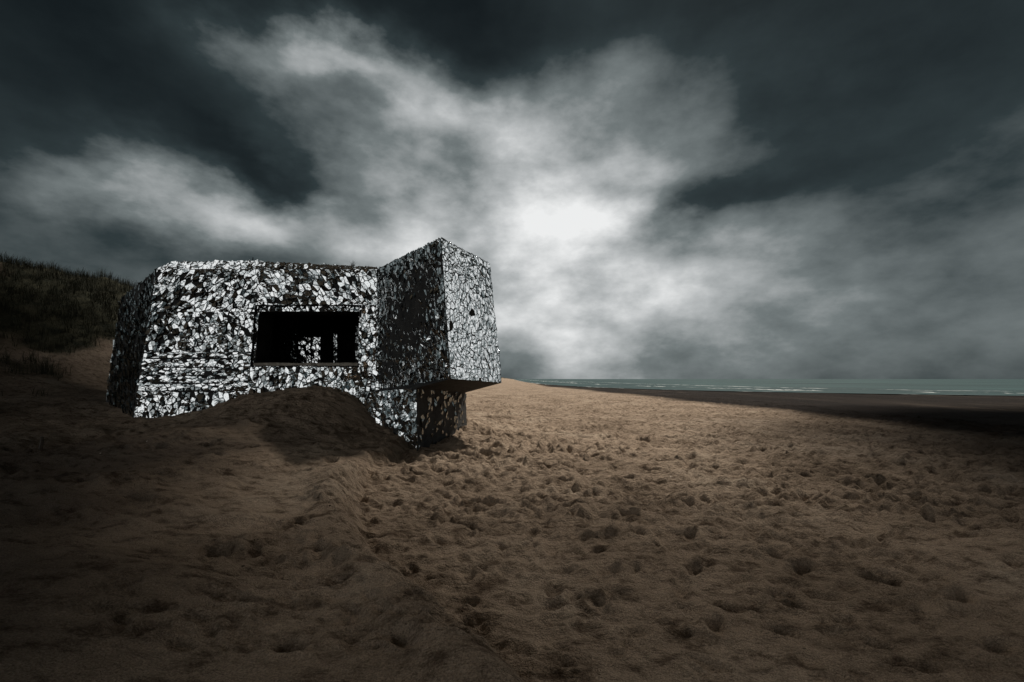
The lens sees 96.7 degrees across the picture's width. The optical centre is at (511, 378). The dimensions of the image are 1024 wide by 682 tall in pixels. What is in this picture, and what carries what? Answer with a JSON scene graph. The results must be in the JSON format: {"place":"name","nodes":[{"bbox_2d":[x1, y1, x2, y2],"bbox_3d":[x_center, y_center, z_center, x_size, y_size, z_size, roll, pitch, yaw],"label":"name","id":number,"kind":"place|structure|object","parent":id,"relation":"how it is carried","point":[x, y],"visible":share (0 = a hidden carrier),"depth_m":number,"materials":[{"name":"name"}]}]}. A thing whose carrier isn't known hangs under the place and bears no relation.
{"place":"outdoors","nodes":[
{"label":"outdoors","id":0,"kind":"place"},
{"bbox_2d":[0,261,1023,681],"bbox_3d":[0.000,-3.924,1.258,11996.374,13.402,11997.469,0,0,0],"label":"sand beach","id":1,"kind":"structure","parent":0,"point":[516,531],"depth_m":4.28,"materials":[{"name":"brown sand"}]},
{"bbox_2d":[38,437,43,450],"bbox_3d":[-8.184,1.191,7.910,0.070,0.375,0.070,0,0,-45],"label":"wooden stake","id":2,"kind":"object","parent":1,"relation":"on","point":[41,443],"visible":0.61,"depth_m":7.89,"materials":[{"name":"brown wood"}]},
{"bbox_2d":[0,250,137,397],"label":"marram grass","id":3,"kind":"structure","parent":1,"relation":"on","point":[107,307],"depth_m":29.98,"materials":[{"name":"green plant"}]},
{"bbox_2d":[106,237,501,450],"bbox_3d":[-6.942,-0.745,15.357,13.362,5.491,10.969,0,0,0],"label":"mirrored bunker","id":4,"kind":"object","parent":1,"relation":"on","point":[406,346],"visible":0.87,"depth_m":12.51,"materials":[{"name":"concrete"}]},
{"bbox_2d":[0,0,1023,378],"label":"sky","id":5,"kind":"structure","parent":0,"point":[647,189],"materials":[{"name":"grey"}]},
{"bbox_2d":[514,379,1023,395],"bbox_3d":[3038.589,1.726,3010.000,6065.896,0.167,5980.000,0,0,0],"label":"sea","id":6,"kind":"structure","parent":0,"point":[1012,387],"depth_m":122.17,"materials":[{"name":"liquid"}]}
]}

